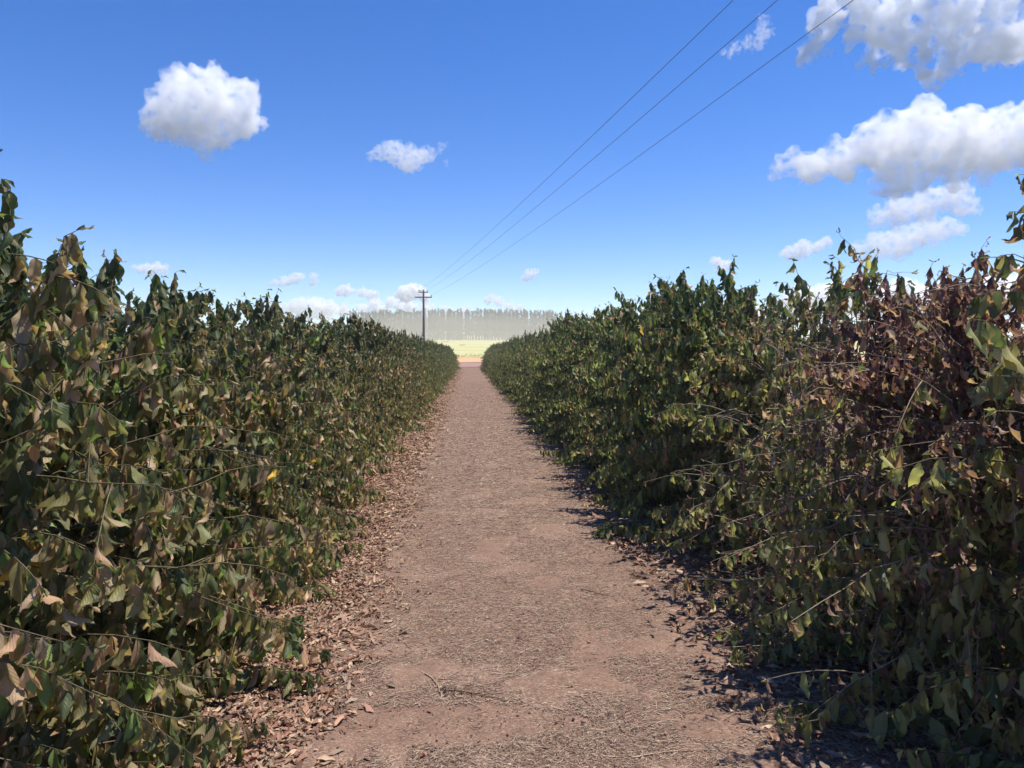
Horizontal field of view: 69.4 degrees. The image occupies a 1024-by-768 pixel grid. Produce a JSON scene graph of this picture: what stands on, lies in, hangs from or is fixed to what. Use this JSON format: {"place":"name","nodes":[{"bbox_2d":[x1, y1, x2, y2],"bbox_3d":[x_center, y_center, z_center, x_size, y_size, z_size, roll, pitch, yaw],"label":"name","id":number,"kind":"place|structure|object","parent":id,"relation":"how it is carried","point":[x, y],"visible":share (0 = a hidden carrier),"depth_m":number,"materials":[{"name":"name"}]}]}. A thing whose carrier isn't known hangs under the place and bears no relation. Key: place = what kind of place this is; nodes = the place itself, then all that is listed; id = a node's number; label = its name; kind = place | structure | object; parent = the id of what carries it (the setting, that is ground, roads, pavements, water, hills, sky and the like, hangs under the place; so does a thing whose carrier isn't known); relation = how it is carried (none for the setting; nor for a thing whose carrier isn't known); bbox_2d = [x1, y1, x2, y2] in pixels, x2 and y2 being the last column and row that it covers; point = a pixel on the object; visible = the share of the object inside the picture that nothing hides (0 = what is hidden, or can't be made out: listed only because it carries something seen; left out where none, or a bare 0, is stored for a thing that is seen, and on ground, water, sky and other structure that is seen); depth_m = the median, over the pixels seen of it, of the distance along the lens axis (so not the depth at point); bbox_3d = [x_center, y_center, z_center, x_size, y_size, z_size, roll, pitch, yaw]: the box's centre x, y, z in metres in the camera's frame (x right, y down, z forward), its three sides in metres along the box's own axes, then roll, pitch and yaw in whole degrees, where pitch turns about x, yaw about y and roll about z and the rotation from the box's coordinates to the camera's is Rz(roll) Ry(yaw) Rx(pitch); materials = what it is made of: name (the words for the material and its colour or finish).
{"place":"outdoors","nodes":[
{"label":"outdoors","id":0,"kind":"place"},
{"bbox_2d":[85,367,938,767],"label":"path","id":1,"kind":"structure","parent":0,"point":[665,639],"depth_m":3.88,"materials":[{"name":"soil"}]},
{"bbox_2d":[439,685,505,700],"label":"dry twig","id":2,"kind":"object","parent":1,"relation":"on","point":[454,689],"visible":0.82,"depth_m":3.35,"materials":[{"name":"wood"}]},
{"bbox_2d":[352,368,598,480],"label":"fallen leaves","id":3,"kind":"object","parent":1,"relation":"on","point":[406,457],"visible":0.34,"depth_m":12.26,"materials":[{"name":"brown plant"}]},
{"bbox_2d":[197,382,989,767],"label":"straw","id":4,"kind":"object","parent":1,"relation":"on","point":[511,694],"visible":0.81,"depth_m":3.88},
{"bbox_2d":[311,402,924,767],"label":"pebbles","id":5,"kind":"object","parent":1,"relation":"on","point":[634,741],"visible":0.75,"depth_m":3.31,"materials":[{"name":"stone"}]},
{"bbox_2d":[632,748,711,757],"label":"dry twig","id":6,"kind":"object","parent":1,"relation":"on","point":[667,751],"visible":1,"depth_m":2.86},
{"bbox_2d":[0,0,1023,339],"label":"sky","id":7,"kind":"structure","parent":0,"point":[322,153],"materials":[{"name":"blue"}]},
{"bbox_2d":[458,362,851,366],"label":"dirt track","id":8,"kind":"structure","parent":0,"point":[470,364],"depth_m":92.36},
{"bbox_2d":[426,340,885,356],"bbox_3d":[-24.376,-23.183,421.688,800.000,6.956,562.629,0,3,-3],"label":"field","id":9,"kind":"structure","parent":0,"point":[470,347],"depth_m":312.73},
{"bbox_2d":[429,312,434,338],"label":"eucalyptus tree","id":10,"kind":"object","parent":9,"relation":"on","point":[431,326],"visible":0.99,"depth_m":595.74,"materials":[{"name":"green plant"}]},
{"bbox_2d":[438,312,446,339],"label":"eucalyptus tree","id":11,"kind":"object","parent":9,"relation":"on","point":[441,328],"visible":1,"depth_m":595.54,"materials":[{"name":"green plant"}]},
{"bbox_2d":[445,308,452,339],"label":"eucalyptus tree","id":12,"kind":"object","parent":9,"relation":"on","point":[450,324],"visible":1,"depth_m":596.28,"materials":[{"name":"green plant"}]},
{"bbox_2d":[458,313,465,339],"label":"eucalyptus tree","id":13,"kind":"object","parent":9,"relation":"on","point":[462,326],"visible":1,"depth_m":597.04,"materials":[{"name":"green plant"}]},
{"bbox_2d":[473,308,480,339],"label":"eucalyptus tree","id":14,"kind":"object","parent":9,"relation":"on","point":[477,321],"visible":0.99,"depth_m":597.52,"materials":[{"name":"green plant"}]},
{"bbox_2d":[489,310,495,339],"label":"eucalyptus tree","id":15,"kind":"object","parent":9,"relation":"on","point":[492,327],"visible":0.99,"depth_m":598.08,"materials":[{"name":"green plant"}]},
{"bbox_2d":[494,310,500,339],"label":"eucalyptus tree","id":16,"kind":"object","parent":9,"relation":"on","point":[497,327],"visible":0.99,"depth_m":598.07,"materials":[{"name":"green plant"}]},
{"bbox_2d":[503,308,509,339],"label":"eucalyptus tree","id":17,"kind":"object","parent":9,"relation":"on","point":[506,324],"visible":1,"depth_m":599.09,"materials":[{"name":"green plant"}]},
{"bbox_2d":[513,309,519,337],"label":"eucalyptus tree","id":18,"kind":"object","parent":9,"relation":"on","point":[517,320],"visible":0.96,"depth_m":599.47,"materials":[{"name":"green plant"}]},
{"bbox_2d":[456,356,864,361],"bbox_3d":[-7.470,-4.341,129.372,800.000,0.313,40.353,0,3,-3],"label":"dirt road","id":19,"kind":"structure","parent":0,"point":[469,359],"depth_m":127.76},
{"bbox_2d":[421,340,1018,767],"bbox_3d":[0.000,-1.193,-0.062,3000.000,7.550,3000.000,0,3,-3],"label":"ground","id":20,"kind":"structure","parent":0,"point":[877,704],"depth_m":3.73,"materials":[{"name":"soil"}]},
{"bbox_2d":[0,428,159,767],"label":"coffee bush","id":21,"kind":"object","parent":20,"relation":"on","point":[17,647],"visible":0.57,"depth_m":2.20,"materials":[{"name":"green plant"}]},
{"bbox_2d":[0,149,296,767],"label":"coffee bush","id":22,"kind":"object","parent":20,"relation":"on","point":[31,503],"visible":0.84,"depth_m":2.45,"materials":[{"name":"green plant"}]},
{"bbox_2d":[0,238,302,685],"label":"coffee bush","id":23,"kind":"object","parent":20,"relation":"on","point":[153,455],"visible":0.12,"depth_m":3.88,"materials":[{"name":"green plant"}]},
{"bbox_2d":[0,228,333,767],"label":"coffee bush","id":24,"kind":"object","parent":20,"relation":"on","point":[131,403],"visible":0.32,"depth_m":3.36,"materials":[{"name":"green plant"}]},
{"bbox_2d":[60,270,342,638],"bbox_3d":[-2.307,0.346,4.817,2.145,2.132,2.567,-2,4,-36],"label":"coffee bush","id":25,"kind":"object","parent":20,"relation":"on","point":[213,413],"visible":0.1,"depth_m":4.66,"materials":[{"name":"green plant"}]},
{"bbox_2d":[125,275,366,603],"bbox_3d":[-2.328,0.286,5.486,2.560,2.199,2.501,1,3,17],"label":"coffee bush","id":26,"kind":"object","parent":20,"relation":"on","point":[241,372],"visible":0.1,"depth_m":5.38,"materials":[{"name":"green plant"}]},
{"bbox_2d":[184,296,374,551],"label":"coffee bush","id":27,"kind":"object","parent":20,"relation":"on","point":[257,418],"visible":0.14,"depth_m":6.13,"materials":[{"name":"green plant"}]},
{"bbox_2d":[207,288,387,510],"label":"coffee bush","id":28,"kind":"object","parent":20,"relation":"on","point":[263,323],"visible":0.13,"depth_m":7.62,"materials":[{"name":"green plant"}]},
{"bbox_2d":[213,320,382,524],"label":"coffee bush","id":29,"kind":"object","parent":20,"relation":"on","point":[293,431],"visible":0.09,"depth_m":7.01,"materials":[{"name":"green plant"}]},
{"bbox_2d":[240,293,394,478],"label":"coffee bush","id":30,"kind":"object","parent":20,"relation":"on","point":[356,471],"visible":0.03,"depth_m":9.21,"materials":[{"name":"green plant"}]},
{"bbox_2d":[270,312,375,473],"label":"coffee bush","id":31,"kind":"object","parent":20,"relation":"on","point":[335,375],"visible":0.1,"depth_m":8.50,"materials":[{"name":"green plant"}]},
{"bbox_2d":[283,314,395,464],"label":"coffee bush","id":32,"kind":"object","parent":20,"relation":"on","point":[370,432],"visible":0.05,"depth_m":10.32,"materials":[{"name":"green plant"}]},
{"bbox_2d":[295,316,384,474],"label":"coffee bush","id":33,"kind":"object","parent":20,"relation":"on","point":[353,390],"visible":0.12,"depth_m":9.94,"materials":[{"name":"green plant"}]},
{"bbox_2d":[311,319,407,461],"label":"coffee bush","id":34,"kind":"object","parent":20,"relation":"on","point":[375,387],"visible":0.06,"depth_m":11.27,"materials":[{"name":"green plant"}]},
{"bbox_2d":[319,309,412,450],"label":"coffee bush","id":35,"kind":"object","parent":20,"relation":"on","point":[355,333],"visible":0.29,"depth_m":11.91,"materials":[{"name":"green plant"}]},
{"bbox_2d":[340,327,397,439],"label":"coffee bush","id":36,"kind":"object","parent":20,"relation":"on","point":[380,424],"visible":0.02,"depth_m":12.60,"materials":[{"name":"green plant"}]},
{"bbox_2d":[331,315,408,438],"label":"coffee bush","id":37,"kind":"object","parent":20,"relation":"on","point":[390,428],"visible":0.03,"depth_m":13.42,"materials":[{"name":"green plant"}]},
{"bbox_2d":[343,316,420,433],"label":"coffee bush","id":38,"kind":"object","parent":20,"relation":"on","point":[384,341],"visible":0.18,"depth_m":13.99,"materials":[{"name":"green plant"}]},
{"bbox_2d":[343,322,428,434],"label":"coffee bush","id":39,"kind":"object","parent":20,"relation":"on","point":[381,348],"visible":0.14,"depth_m":14.60,"materials":[{"name":"green plant"}]},
{"bbox_2d":[362,325,415,425],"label":"coffee bush","id":40,"kind":"object","parent":20,"relation":"on","point":[404,387],"visible":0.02,"depth_m":15.60,"materials":[{"name":"green plant"}]},
{"bbox_2d":[374,319,418,423],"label":"coffee bush","id":41,"kind":"object","parent":20,"relation":"on","point":[403,360],"visible":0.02,"depth_m":16.25,"materials":[{"name":"green plant"}]},
{"bbox_2d":[385,328,431,420],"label":"coffee bush","id":42,"kind":"object","parent":20,"relation":"on","point":[416,416],"visible":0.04,"depth_m":16.81,"materials":[{"name":"green plant"}]},
{"bbox_2d":[394,335,422,416],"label":"coffee bush","id":43,"kind":"object","parent":20,"relation":"on","point":[405,355],"visible":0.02,"depth_m":17.59,"materials":[{"name":"green plant"}]},
{"bbox_2d":[393,349,425,413],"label":"coffee bush","id":44,"kind":"object","parent":20,"relation":"on","point":[423,410],"visible":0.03,"depth_m":18.10,"materials":[{"name":"green plant"}]},
{"bbox_2d":[396,328,428,389],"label":"coffee bush","id":45,"kind":"object","parent":20,"relation":"on","point":[420,362],"visible":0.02,"depth_m":21.54,"materials":[{"name":"green plant"}]},
{"bbox_2d":[388,333,442,413],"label":"coffee bush","id":46,"kind":"object","parent":20,"relation":"on","point":[402,349],"visible":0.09,"depth_m":18.77,"materials":[{"name":"green plant"}]},
{"bbox_2d":[402,343,429,404],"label":"coffee bush","id":47,"kind":"object","parent":20,"relation":"on","point":[416,367],"visible":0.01,"depth_m":19.71,"materials":[{"name":"green plant"}]},
{"bbox_2d":[400,330,437,403],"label":"coffee bush","id":48,"kind":"object","parent":20,"relation":"on","point":[424,357],"visible":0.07,"depth_m":22.36,"materials":[{"name":"green plant"}]},
{"bbox_2d":[400,326,438,400],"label":"coffee bush","id":49,"kind":"object","parent":20,"relation":"on","point":[405,334],"visible":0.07,"depth_m":23.12,"materials":[{"name":"green plant"}]},
{"bbox_2d":[405,351,433,406],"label":"coffee bush","id":50,"kind":"object","parent":20,"relation":"on","point":[422,381],"visible":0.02,"depth_m":20.90,"materials":[{"name":"green plant"}]},
{"bbox_2d":[402,331,436,397],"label":"coffee bush","id":51,"kind":"object","parent":20,"relation":"on","point":[418,346],"visible":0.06,"depth_m":24.43,"materials":[{"name":"green plant"}]},
{"bbox_2d":[408,340,436,399],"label":"coffee bush","id":52,"kind":"object","parent":20,"relation":"on","point":[425,378],"visible":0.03,"depth_m":23.71,"materials":[{"name":"green plant"}]},
{"bbox_2d":[415,290,431,340],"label":"power pole","id":53,"kind":"object","parent":20,"relation":"on","point":[423,328],"visible":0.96,"depth_m":89.13,"materials":[{"name":"wood"}]},
{"bbox_2d":[421,0,732,288],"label":"power line","id":54,"kind":"object","parent":53,"relation":"attached to","point":[615,113],"visible":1,"depth_m":18.11,"materials":[{"name":"grey metal"}]},
{"bbox_2d":[431,0,777,287],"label":"power line","id":55,"kind":"object","parent":53,"relation":"attached to","point":[647,112],"visible":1,"depth_m":18.18,"materials":[{"name":"grey metal"}]},
{"bbox_2d":[432,0,852,294],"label":"power line","id":56,"kind":"object","parent":53,"relation":"attached to","point":[689,119],"visible":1,"depth_m":18.46,"materials":[{"name":"grey metal"}]},
{"bbox_2d":[411,331,443,394],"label":"coffee bush","id":57,"kind":"object","parent":20,"relation":"on","point":[434,376],"visible":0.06,"depth_m":26.42,"materials":[{"name":"green plant"}]},
{"bbox_2d":[412,336,442,392],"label":"coffee bush","id":58,"kind":"object","parent":20,"relation":"on","point":[428,364],"visible":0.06,"depth_m":24.96,"materials":[{"name":"green plant"}]},
{"bbox_2d":[408,334,446,393],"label":"coffee bush","id":59,"kind":"object","parent":20,"relation":"on","point":[437,368],"visible":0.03,"depth_m":27.09,"materials":[{"name":"green plant"}]},
{"bbox_2d":[420,337,447,388],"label":"coffee bush","id":60,"kind":"object","parent":20,"relation":"on","point":[435,366],"visible":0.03,"depth_m":30.55,"materials":[{"name":"green plant"}]},
{"bbox_2d":[424,339,445,388],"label":"coffee bush","id":61,"kind":"object","parent":20,"relation":"on","point":[438,359],"visible":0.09,"depth_m":31.08,"materials":[{"name":"green plant"}]},
{"bbox_2d":[427,339,451,383],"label":"coffee bush","id":62,"kind":"object","parent":20,"relation":"on","point":[438,355],"visible":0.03,"depth_m":36.04,"materials":[{"name":"green plant"}]},
{"bbox_2d":[481,308,488,339],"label":"eucalyptus tree","id":63,"kind":"object","parent":20,"relation":"on","point":[484,319],"visible":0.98,"depth_m":597.66,"materials":[{"name":"grey plant"}]},
{"bbox_2d":[494,339,520,382],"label":"coffee bush","id":64,"kind":"object","parent":20,"relation":"on","point":[504,361],"visible":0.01,"depth_m":32.66,"materials":[{"name":"green plant"}]},
{"bbox_2d":[499,335,520,382],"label":"coffee bush","id":65,"kind":"object","parent":20,"relation":"on","point":[516,339],"visible":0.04,"depth_m":32.12,"materials":[{"name":"green plant"}]},
{"bbox_2d":[499,338,524,394],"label":"coffee bush","id":66,"kind":"object","parent":20,"relation":"on","point":[508,369],"visible":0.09,"depth_m":28.08,"materials":[{"name":"green plant"}]},
{"bbox_2d":[499,342,524,393],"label":"coffee bush","id":67,"kind":"object","parent":20,"relation":"on","point":[506,391],"visible":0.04,"depth_m":27.42,"materials":[{"name":"green plant"}]},
{"bbox_2d":[498,335,533,398],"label":"coffee bush","id":68,"kind":"object","parent":20,"relation":"on","point":[508,377],"depth_m":25.34,"materials":[{"name":"green plant"}]},
{"bbox_2d":[500,329,535,397],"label":"coffee bush","id":69,"kind":"object","parent":20,"relation":"on","point":[517,364],"visible":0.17,"depth_m":24.43,"materials":[{"name":"green plant"}]},
{"bbox_2d":[509,337,534,392],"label":"coffee bush","id":70,"kind":"object","parent":20,"relation":"on","point":[521,363],"visible":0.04,"depth_m":23.53,"materials":[{"name":"green plant"}]},
{"bbox_2d":[505,335,543,402],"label":"coffee bush","id":71,"kind":"object","parent":20,"relation":"on","point":[519,379],"visible":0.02,"depth_m":21.54,"materials":[{"name":"green plant"}]},
{"bbox_2d":[505,329,543,403],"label":"coffee bush","id":72,"kind":"object","parent":20,"relation":"on","point":[513,394],"visible":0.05,"depth_m":22.33,"materials":[{"name":"green plant"}]},
{"bbox_2d":[506,324,543,401],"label":"coffee bush","id":73,"kind":"object","parent":20,"relation":"on","point":[522,356],"visible":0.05,"depth_m":23.11,"materials":[{"name":"green plant"}]},
{"bbox_2d":[513,343,540,404],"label":"coffee bush","id":74,"kind":"object","parent":20,"relation":"on","point":[534,354],"visible":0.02,"depth_m":18.99,"materials":[{"name":"green plant"}]},
{"bbox_2d":[515,348,543,408],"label":"coffee bush","id":75,"kind":"object","parent":20,"relation":"on","point":[526,392],"visible":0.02,"depth_m":18.32,"materials":[{"name":"green plant"}]},
{"bbox_2d":[506,328,556,417],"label":"coffee bush","id":76,"kind":"object","parent":20,"relation":"on","point":[538,384],"visible":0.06,"depth_m":17.54,"materials":[{"name":"green plant"}]},
{"bbox_2d":[512,324,552,405],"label":"coffee bush","id":77,"kind":"object","parent":20,"relation":"on","point":[523,385],"visible":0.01,"depth_m":20.60,"materials":[{"name":"green plant"}]},
{"bbox_2d":[523,328,551,402],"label":"coffee bush","id":78,"kind":"object","parent":20,"relation":"on","point":[530,387],"visible":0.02,"depth_m":16.62,"materials":[{"name":"green plant"}]},
{"bbox_2d":[514,315,563,420],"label":"coffee bush","id":79,"kind":"object","parent":20,"relation":"on","point":[523,401],"visible":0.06,"depth_m":16.25,"materials":[{"name":"green plant"}]},
{"bbox_2d":[522,307,574,423],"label":"coffee bush","id":80,"kind":"object","parent":20,"relation":"on","point":[566,318],"visible":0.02,"depth_m":15.32,"materials":[{"name":"green plant"}]},
{"bbox_2d":[85,475,1023,767],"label":"fallen leaves","id":81,"kind":"object","parent":20,"relation":"on","point":[245,707],"visible":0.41,"depth_m":3.73,"materials":[{"name":"brown plant"}]},
{"bbox_2d":[524,312,587,431],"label":"coffee bush","id":82,"kind":"object","parent":20,"relation":"on","point":[555,335],"visible":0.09,"depth_m":14.76,"materials":[{"name":"green plant"}]},
{"bbox_2d":[527,312,586,432],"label":"coffee bush","id":83,"kind":"object","parent":20,"relation":"on","point":[560,347],"visible":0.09,"depth_m":14.18,"materials":[{"name":"green plant"}]},
{"bbox_2d":[532,310,592,439],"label":"coffee bush","id":84,"kind":"object","parent":20,"relation":"on","point":[580,325],"visible":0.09,"depth_m":13.37,"materials":[{"name":"green plant"}]},
{"bbox_2d":[525,321,610,439],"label":"coffee bush","id":85,"kind":"object","parent":20,"relation":"on","point":[566,355],"visible":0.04,"depth_m":12.82,"materials":[{"name":"green plant"}]},
{"bbox_2d":[533,304,610,449],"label":"coffee bush","id":86,"kind":"object","parent":20,"relation":"on","point":[579,348],"visible":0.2,"depth_m":12.21,"materials":[{"name":"green plant"}]},
{"bbox_2d":[538,306,623,462],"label":"coffee bush","id":87,"kind":"object","parent":20,"relation":"on","point":[566,394],"visible":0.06,"depth_m":10.76,"materials":[{"name":"green plant"}]},
{"bbox_2d":[546,291,646,438],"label":"coffee bush","id":88,"kind":"object","parent":20,"relation":"on","point":[565,423],"visible":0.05,"depth_m":11.38,"materials":[{"name":"green plant"}]},
{"bbox_2d":[561,295,651,470],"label":"coffee bush","id":89,"kind":"object","parent":20,"relation":"on","point":[645,305],"visible":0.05,"depth_m":9.94,"materials":[{"name":"green plant"}]},
{"bbox_2d":[552,300,662,479],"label":"coffee bush","id":90,"kind":"object","parent":20,"relation":"on","point":[573,461],"visible":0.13,"depth_m":9.32,"materials":[{"name":"green plant"}]},
{"bbox_2d":[575,277,695,493],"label":"coffee bush","id":91,"kind":"object","parent":20,"relation":"on","point":[631,317],"visible":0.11,"depth_m":8.56,"materials":[{"name":"green plant"}]},
{"bbox_2d":[571,276,788,503],"bbox_3d":[1.943,0.035,8.008,2.448,2.443,2.244,1,3,26],"label":"coffee bush","id":92,"kind":"object","parent":20,"relation":"on","point":[619,410],"visible":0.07,"depth_m":8.02,"materials":[{"name":"green plant"}]},
{"bbox_2d":[583,254,798,513],"bbox_3d":[1.893,0.025,7.373,2.191,2.532,1.872,-2,4,-32],"label":"coffee bush","id":93,"kind":"object","parent":20,"relation":"on","point":[654,379],"visible":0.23,"depth_m":7.24,"materials":[{"name":"green plant"}]},
{"bbox_2d":[592,266,819,546],"bbox_3d":[1.806,0.139,6.540,2.111,2.354,2.059,0,3,9],"label":"coffee bush","id":94,"kind":"object","parent":20,"relation":"on","point":[693,322],"visible":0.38,"depth_m":6.48,"materials":[{"name":"green plant"}]},
{"bbox_2d":[606,280,881,571],"bbox_3d":[2.052,0.248,5.829,2.315,2.195,2.526,-1,3,-22],"label":"coffee bush","id":95,"kind":"object","parent":20,"relation":"on","point":[741,384],"visible":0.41,"depth_m":5.83,"materials":[{"name":"green plant"}]},
{"bbox_2d":[643,254,975,606],"bbox_3d":[2.066,0.254,5.165,2.214,2.220,1.981,0,3,1],"label":"coffee bush","id":96,"kind":"object","parent":20,"relation":"on","point":[721,502],"visible":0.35,"depth_m":5.16,"materials":[{"name":"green plant"}]},
{"bbox_2d":[667,228,975,666],"bbox_3d":[2.073,0.224,4.545,2.035,2.323,2.078,2,4,35],"label":"coffee bush","id":97,"kind":"object","parent":20,"relation":"on","point":[843,294],"visible":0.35,"depth_m":4.57,"materials":[{"name":"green plant"}]},
{"bbox_2d":[692,257,1023,728],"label":"coffee bush","id":98,"kind":"object","parent":20,"relation":"on","point":[790,648],"visible":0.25,"depth_m":3.64,"materials":[{"name":"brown plant"}]},
{"bbox_2d":[716,236,1023,767],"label":"coffee bush","id":99,"kind":"object","parent":20,"relation":"on","point":[973,519],"visible":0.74,"depth_m":3.05,"materials":[{"name":"green plant"}]},
{"bbox_2d":[788,174,1023,767],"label":"coffee bush","id":100,"kind":"object","parent":20,"relation":"on","point":[1000,381],"visible":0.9,"depth_m":2.73,"materials":[{"name":"green plant"}]},
{"bbox_2d":[923,730,1023,767],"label":"coffee bush","id":101,"kind":"object","parent":20,"relation":"on","point":[984,760],"visible":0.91,"depth_m":2.66,"materials":[{"name":"green plant"}]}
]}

